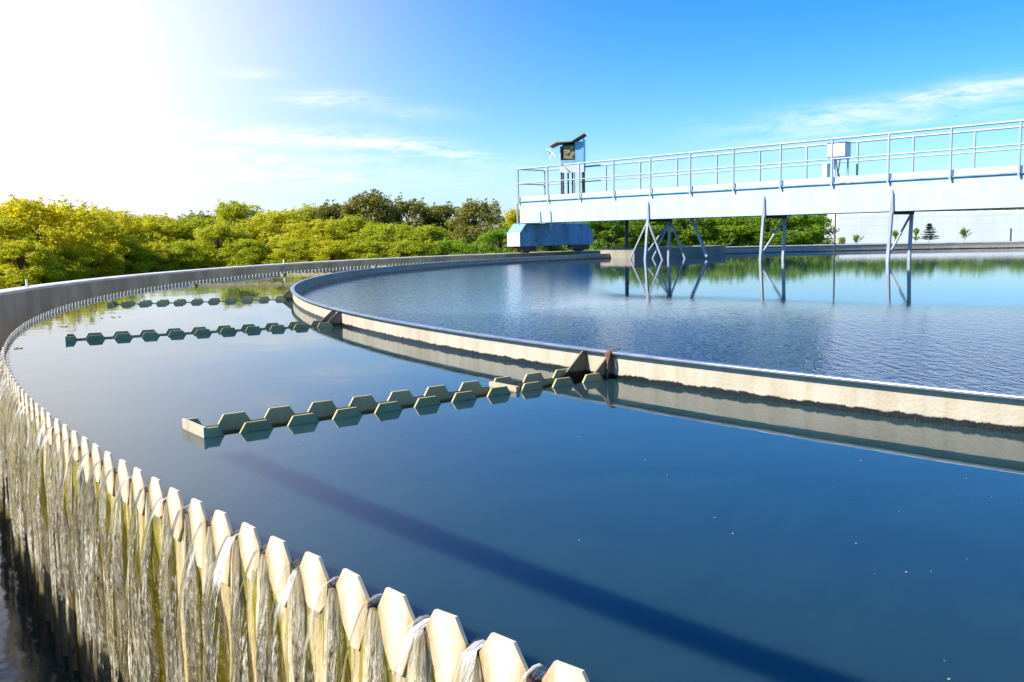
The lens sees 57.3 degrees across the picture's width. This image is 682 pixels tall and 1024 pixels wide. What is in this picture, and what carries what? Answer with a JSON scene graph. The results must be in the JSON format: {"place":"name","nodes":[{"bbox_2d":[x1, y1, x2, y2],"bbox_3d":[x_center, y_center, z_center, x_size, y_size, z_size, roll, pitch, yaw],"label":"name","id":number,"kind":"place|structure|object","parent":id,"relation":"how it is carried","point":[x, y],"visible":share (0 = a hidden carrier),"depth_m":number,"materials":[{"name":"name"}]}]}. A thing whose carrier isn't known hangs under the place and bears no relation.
{"place":"outdoors","nodes":[
{"label":"outdoors","id":0,"kind":"place"},
{"bbox_2d":[0,429,80,681],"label":"water","id":1,"kind":"structure","parent":0,"point":[24,657],"depth_m":3.91,"materials":[{"name":"liquid"}]},
{"bbox_2d":[0,265,548,681],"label":"falling water","id":2,"kind":"structure","parent":0,"point":[469,656],"depth_m":3.16,"materials":[{"name":"white liquid"}]},
{"bbox_2d":[10,232,822,269],"bbox_3d":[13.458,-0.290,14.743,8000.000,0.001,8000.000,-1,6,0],"label":"ground","id":3,"kind":"structure","parent":0,"point":[539,249],"depth_m":117.59,"materials":[{"name":"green plant"}]},
{"bbox_2d":[0,210,63,288],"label":"tree","id":4,"kind":"object","parent":3,"relation":"on","point":[14,225],"visible":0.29,"depth_m":30.64,"materials":[{"name":"green plant"}]},
{"bbox_2d":[0,238,69,288],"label":"tree","id":5,"kind":"object","parent":3,"relation":"on","point":[11,249],"visible":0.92,"depth_m":29.46,"materials":[{"name":"green plant"}]},
{"bbox_2d":[0,193,118,282],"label":"tree","id":6,"kind":"object","parent":3,"relation":"on","point":[22,209],"visible":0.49,"depth_m":32.59,"materials":[{"name":"green plant"}]},
{"bbox_2d":[23,241,95,283],"bbox_3d":[-15.445,-2.506,31.843,2.528,1.806,2.760,-6,8,-39],"label":"tree","id":7,"kind":"object","parent":3,"relation":"on","point":[59,251],"visible":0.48,"depth_m":31.61,"materials":[{"name":"green plant"}]},
{"bbox_2d":[15,202,140,275],"bbox_3d":[-16.766,-3.682,35.732,4.844,3.288,4.621,-1,6,2],"label":"tree","id":8,"kind":"object","parent":3,"relation":"on","point":[111,232],"visible":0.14,"depth_m":35.87,"materials":[{"name":"green plant"}]},
{"bbox_2d":[66,240,125,278],"bbox_3d":[-15.777,-2.889,34.989,2.663,1.868,2.945,-3,7,-14],"label":"tree","id":9,"kind":"object","parent":3,"relation":"on","point":[118,260],"visible":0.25,"depth_m":34.97,"materials":[{"name":"green plant"}]},
{"bbox_2d":[63,205,168,274],"bbox_3d":[-16.670,-3.941,38.793,4.800,3.307,4.397,-4,7,-26],"label":"tree","id":10,"kind":"object","parent":3,"relation":"on","point":[120,217],"visible":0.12,"depth_m":38.51,"materials":[{"name":"green plant"}]},
{"bbox_2d":[93,239,163,275],"bbox_3d":[-15.292,-3.126,36.878,2.785,1.797,2.657,-1,6,5],"label":"tree","id":11,"kind":"object","parent":3,"relation":"on","point":[150,264],"visible":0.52,"depth_m":36.60,"materials":[{"name":"green plant"}]},
{"bbox_2d":[118,217,170,272],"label":"tree","id":12,"kind":"object","parent":3,"relation":"on","point":[146,225],"visible":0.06,"depth_m":41.07,"materials":[{"name":"green plant"}]},
{"bbox_2d":[129,212,172,221],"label":"tree","id":13,"kind":"object","parent":3,"relation":"on","point":[150,217],"visible":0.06,"depth_m":57.10,"materials":[{"name":"green plant"}]},
{"bbox_2d":[125,241,181,274],"bbox_3d":[-14.558,-3.174,37.782,2.634,1.672,2.616,-2,7,-9],"label":"tree","id":14,"kind":"object","parent":3,"relation":"on","point":[159,252],"visible":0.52,"depth_m":37.41,"materials":[{"name":"green plant"}]},
{"bbox_2d":[132,216,206,268],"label":"tree","id":15,"kind":"object","parent":3,"relation":"on","point":[167,227],"visible":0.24,"depth_m":42.39,"materials":[{"name":"green plant"}]},
{"bbox_2d":[148,239,223,271],"bbox_3d":[-13.714,-3.348,38.961,3.219,1.776,2.777,-1,6,2],"label":"tree","id":16,"kind":"object","parent":3,"relation":"on","point":[181,248],"visible":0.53,"depth_m":38.35,"materials":[{"name":"green plant"}]},
{"bbox_2d":[162,210,218,240],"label":"tree","id":17,"kind":"object","parent":3,"relation":"on","point":[201,215],"visible":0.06,"depth_m":57.06,"materials":[{"name":"green plant"}]},
{"bbox_2d":[162,214,229,264],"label":"tree","id":18,"kind":"object","parent":3,"relation":"on","point":[193,223],"visible":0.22,"depth_m":42.97,"materials":[{"name":"green plant"}]},
{"bbox_2d":[187,221,262,268],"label":"tree","id":19,"kind":"object","parent":3,"relation":"on","point":[213,236],"visible":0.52,"depth_m":40.29,"materials":[{"name":"green plant"}]},
{"bbox_2d":[208,238,284,266],"bbox_3d":[-11.128,-3.494,39.719,3.219,1.807,2.777,-1,6,0],"label":"tree","id":20,"kind":"object","parent":3,"relation":"on","point":[246,245],"visible":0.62,"depth_m":39.26,"materials":[{"name":"green plant"}]},
{"bbox_2d":[213,199,281,264],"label":"tree","id":21,"kind":"object","parent":3,"relation":"on","point":[235,214],"visible":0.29,"depth_m":45.13,"materials":[{"name":"green plant"}]},
{"bbox_2d":[224,208,310,262],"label":"tree","id":22,"kind":"object","parent":3,"relation":"on","point":[277,220],"visible":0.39,"depth_m":43.80,"materials":[{"name":"green plant"}]},
{"bbox_2d":[256,239,316,264],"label":"tree","id":23,"kind":"object","parent":3,"relation":"on","point":[301,248],"visible":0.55,"depth_m":39.31,"materials":[{"name":"green plant"}]},
{"bbox_2d":[278,203,331,237],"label":"tree","id":24,"kind":"object","parent":3,"relation":"on","point":[308,213],"visible":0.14,"depth_m":54.84,"materials":[{"name":"green plant"}]},
{"bbox_2d":[268,218,351,261],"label":"tree","id":25,"kind":"object","parent":3,"relation":"on","point":[320,229],"visible":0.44,"depth_m":40.94,"materials":[{"name":"green plant"}]},
{"bbox_2d":[299,238,361,261],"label":"tree","id":26,"kind":"object","parent":3,"relation":"on","point":[331,248],"visible":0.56,"depth_m":39.25,"materials":[{"name":"green plant"}]},
{"bbox_2d":[309,199,360,235],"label":"tree","id":27,"kind":"object","parent":3,"relation":"on","point":[324,211],"visible":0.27,"depth_m":53.86,"materials":[{"name":"green plant"}]},
{"bbox_2d":[306,213,384,259],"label":"tree","id":28,"kind":"object","parent":3,"relation":"on","point":[349,224],"visible":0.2,"depth_m":42.03,"materials":[{"name":"green plant"}]},
{"bbox_2d":[334,237,394,259],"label":"tree","id":29,"kind":"object","parent":3,"relation":"on","point":[367,248],"visible":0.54,"depth_m":39.32,"materials":[{"name":"green plant"}]},
{"bbox_2d":[328,188,412,234],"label":"tree","id":30,"kind":"object","parent":3,"relation":"on","point":[367,207],"visible":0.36,"depth_m":53.65,"materials":[{"name":"green plant"}]},
{"bbox_2d":[327,222,432,258],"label":"tree","id":31,"kind":"object","parent":3,"relation":"on","point":[386,232],"visible":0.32,"depth_m":40.76,"materials":[{"name":"green plant"}]},
{"bbox_2d":[378,238,431,257],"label":"tree","id":32,"kind":"object","parent":3,"relation":"on","point":[409,245],"visible":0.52,"depth_m":39.37,"materials":[{"name":"green plant"}]},
{"bbox_2d":[380,197,452,255],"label":"tree","id":33,"kind":"object","parent":3,"relation":"on","point":[412,208],"visible":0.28,"depth_m":54.87,"materials":[{"name":"green plant"}]},
{"bbox_2d":[378,224,466,256],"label":"tree","id":34,"kind":"object","parent":3,"relation":"on","point":[428,231],"visible":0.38,"depth_m":40.93,"materials":[{"name":"green plant"}]},
{"bbox_2d":[413,201,471,254],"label":"tree","id":35,"kind":"object","parent":3,"relation":"on","point":[449,210],"visible":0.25,"depth_m":55.76,"materials":[{"name":"green plant"}]},
{"bbox_2d":[425,238,480,255],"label":"tree","id":36,"kind":"object","parent":3,"relation":"on","point":[453,245],"visible":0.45,"depth_m":40.24,"materials":[{"name":"green plant"}]},
{"bbox_2d":[440,198,513,252],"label":"tree","id":37,"kind":"object","parent":3,"relation":"on","point":[471,209],"visible":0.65,"depth_m":50.85,"materials":[{"name":"green plant"}]},
{"bbox_2d":[471,226,519,253],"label":"tree","id":38,"kind":"object","parent":3,"relation":"on","point":[499,234],"visible":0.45,"depth_m":43.49,"materials":[{"name":"green plant"}]},
{"bbox_2d":[0,241,1023,374],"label":"tank wall","id":39,"kind":"structure","parent":3,"relation":"on","point":[19,306],"depth_m":16.30,"materials":[{"name":"concrete"}]},
{"bbox_2d":[0,259,589,681],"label":"weir","id":40,"kind":"object","parent":39,"relation":"attached to","point":[440,643],"visible":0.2,"depth_m":2.47,"materials":[{"name":"beige concrete"}]},
{"bbox_2d":[507,119,1023,261],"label":"walkway bridge","id":41,"kind":"structure","parent":39,"relation":"on","point":[546,219],"depth_m":22.21,"materials":[{"name":"paint"}]},
{"bbox_2d":[550,133,586,193],"bbox_3d":[1.666,-5.116,27.584,1.010,1.863,0.700,0,7,10],"label":"control cabinet","id":42,"kind":"object","parent":41,"relation":"on","point":[572,151],"visible":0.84,"depth_m":27.32,"materials":[{"name":"metal"}]},
{"bbox_2d":[822,141,851,177],"bbox_3d":[7.346,-4.011,21.234,0.290,0.936,0.585,-7,9,-41],"label":"switch box","id":43,"kind":"object","parent":41,"relation":"on","point":[841,149],"visible":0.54,"depth_m":21.09,"materials":[{"name":"white paint"}]},
{"bbox_2d":[828,144,843,157],"bbox_3d":[7.280,-4.268,21.073,0.003,0.300,0.380,-7,9,-41],"label":"door","id":44,"kind":"structure","parent":43,"relation":"in","point":[838,149],"depth_m":21.05,"materials":[{"name":"white paint"}]},
{"bbox_2d":[495,209,546,252],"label":"tree","id":45,"kind":"object","parent":3,"relation":"on","point":[511,218],"visible":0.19,"depth_m":57.18,"materials":[{"name":"green plant"}]},
{"bbox_2d":[536,222,604,251],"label":"tree","id":46,"kind":"object","parent":3,"relation":"on","point":[556,248],"visible":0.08,"depth_m":58.28,"materials":[{"name":"green plant"}]},
{"bbox_2d":[563,220,652,250],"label":"tree","id":47,"kind":"object","parent":3,"relation":"on","point":[604,227],"visible":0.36,"depth_m":46.15,"materials":[{"name":"green plant"}]},
{"bbox_2d":[600,220,695,247],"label":"tree","id":48,"kind":"object","parent":3,"relation":"on","point":[657,227],"visible":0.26,"depth_m":46.54,"materials":[{"name":"green plant"}]},
{"bbox_2d":[650,218,731,246],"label":"tree","id":49,"kind":"object","parent":3,"relation":"on","point":[700,224],"visible":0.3,"depth_m":46.87,"materials":[{"name":"green plant"}]},
{"bbox_2d":[687,217,776,246],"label":"tree","id":50,"kind":"object","parent":3,"relation":"on","point":[732,221],"visible":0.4,"depth_m":47.37,"materials":[{"name":"green plant"}]},
{"bbox_2d":[730,215,822,245],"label":"tree","id":51,"kind":"object","parent":3,"relation":"on","point":[774,222],"visible":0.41,"depth_m":47.66,"materials":[{"name":"green plant"}]},
{"bbox_2d":[750,214,833,245],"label":"tree","id":52,"kind":"object","parent":3,"relation":"on","point":[829,222],"visible":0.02,"depth_m":59.93,"materials":[{"name":"green plant"}]},
{"bbox_2d":[770,214,844,244],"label":"tree","id":53,"kind":"object","parent":3,"relation":"on","point":[810,221],"visible":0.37,"depth_m":47.90,"materials":[{"name":"green plant"}]},
{"bbox_2d":[852,233,863,242],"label":"sapling","id":54,"kind":"object","parent":3,"relation":"on","point":[855,237],"visible":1,"depth_m":85.41,"materials":[{"name":"green plant"}]},
{"bbox_2d":[892,230,898,240],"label":"sapling","id":55,"kind":"object","parent":3,"relation":"on","point":[895,234],"visible":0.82,"depth_m":85.45,"materials":[{"name":"green plant"}]},
{"bbox_2d":[912,228,919,240],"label":"sapling","id":56,"kind":"object","parent":3,"relation":"on","point":[916,231],"visible":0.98,"depth_m":85.34,"materials":[{"name":"green plant"}]},
{"bbox_2d":[919,223,939,239],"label":"sapling","id":57,"kind":"object","parent":3,"relation":"on","point":[929,228],"visible":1,"depth_m":85.35,"materials":[{"name":"green plant"}]},
{"bbox_2d":[960,227,971,237],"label":"sapling","id":58,"kind":"object","parent":3,"relation":"on","point":[964,232],"visible":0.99,"depth_m":85.43,"materials":[{"name":"green plant"}]},
{"bbox_2d":[0,0,1023,681],"label":"sky","id":59,"kind":"structure","parent":0,"point":[174,107],"materials":[{"name":"blue"}]},
{"bbox_2d":[6,265,1023,681],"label":"water","id":60,"kind":"structure","parent":0,"point":[590,527],"depth_m":2.56,"materials":[{"name":"blue liquid"}]},
{"bbox_2d":[6,316,949,679],"bbox_3d":[-0.022,0.240,4.148,3.066,0.004,13.515,-6,8,-35],"label":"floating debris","id":61,"kind":"object","parent":60,"relation":"on","point":[172,360],"visible":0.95,"depth_m":6.37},
{"bbox_2d":[282,244,1023,433],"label":"scum ring","id":62,"kind":"object","parent":60,"relation":"in","point":[996,411],"visible":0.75,"depth_m":4.29,"materials":[{"name":"concrete"}]},
{"bbox_2d":[107,296,285,305],"bbox_3d":[-3.605,-0.388,10.892,1.995,0.210,0.232,-2,7,-12],"label":"saw trough","id":63,"kind":"object","parent":62,"relation":"attached to","point":[200,300],"visible":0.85,"depth_m":10.84,"materials":[{"name":"grey concrete"}]},
{"bbox_2d":[65,320,331,341],"bbox_3d":[-2.362,-0.003,7.285,1.995,0.210,0.232,-4,7,-25],"label":"saw trough","id":64,"kind":"object","parent":62,"relation":"attached to","point":[176,331],"visible":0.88,"depth_m":7.24,"materials":[{"name":"grey concrete"}]},
{"bbox_2d":[190,282,294,285],"bbox_3d":[-4.026,-0.818,14.771,1.995,0.210,0.232,-1,6,0],"label":"saw trough","id":65,"kind":"object","parent":62,"relation":"attached to","point":[244,284],"visible":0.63,"depth_m":14.65,"materials":[{"name":"grey concrete"}]},
{"bbox_2d":[280,272,336,274],"bbox_3d":[-3.600,-1.246,18.496,1.995,0.210,0.232,0,7,13],"label":"saw trough","id":66,"kind":"object","parent":62,"relation":"attached to","point":[304,273],"visible":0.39,"depth_m":18.58,"materials":[{"name":"grey concrete"}]},
{"bbox_2d":[182,368,602,461],"bbox_3d":[-0.386,0.324,4.068,1.995,0.210,0.232,-6,8,-37],"label":"saw trough","id":67,"kind":"object","parent":62,"relation":"attached to","point":[242,422],"visible":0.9,"depth_m":3.93,"materials":[{"name":"grey concrete"}]},
{"bbox_2d":[605,348,618,378],"bbox_3d":[0.492,0.113,4.605,0.106,0.158,0.042,-7,9,-44],"label":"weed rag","id":68,"kind":"object","parent":62,"relation":"hanging from","point":[607,353],"visible":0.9,"depth_m":4.57,"materials":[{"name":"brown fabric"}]},
{"bbox_2d":[546,149,554,158],"bbox_3d":[1.157,-5.405,27.037,0.128,0.300,0.411,-6,8,-38],"label":"gull","id":69,"kind":"object","parent":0,"point":[551,152],"visible":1,"depth_m":27.06,"materials":[{"name":"white"}]},
{"bbox_2d":[298,248,1023,394],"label":"water","id":70,"kind":"structure","parent":0,"point":[951,318],"depth_m":8.89,"materials":[{"name":"blue liquid"}]},
{"bbox_2d":[600,245,725,257],"bbox_3d":[4.627,-2.504,28.330,4.300,0.670,1.300,-7,9,-41],"label":"scum box","id":71,"kind":"object","parent":70,"relation":"in","point":[674,251],"visible":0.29,"depth_m":27.51,"materials":[{"name":"metal"}]},
{"bbox_2d":[824,210,1023,243],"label":"storage building","id":72,"kind":"structure","parent":0,"point":[986,226],"depth_m":97.77,"materials":[{"name":"white paint"}]}
]}

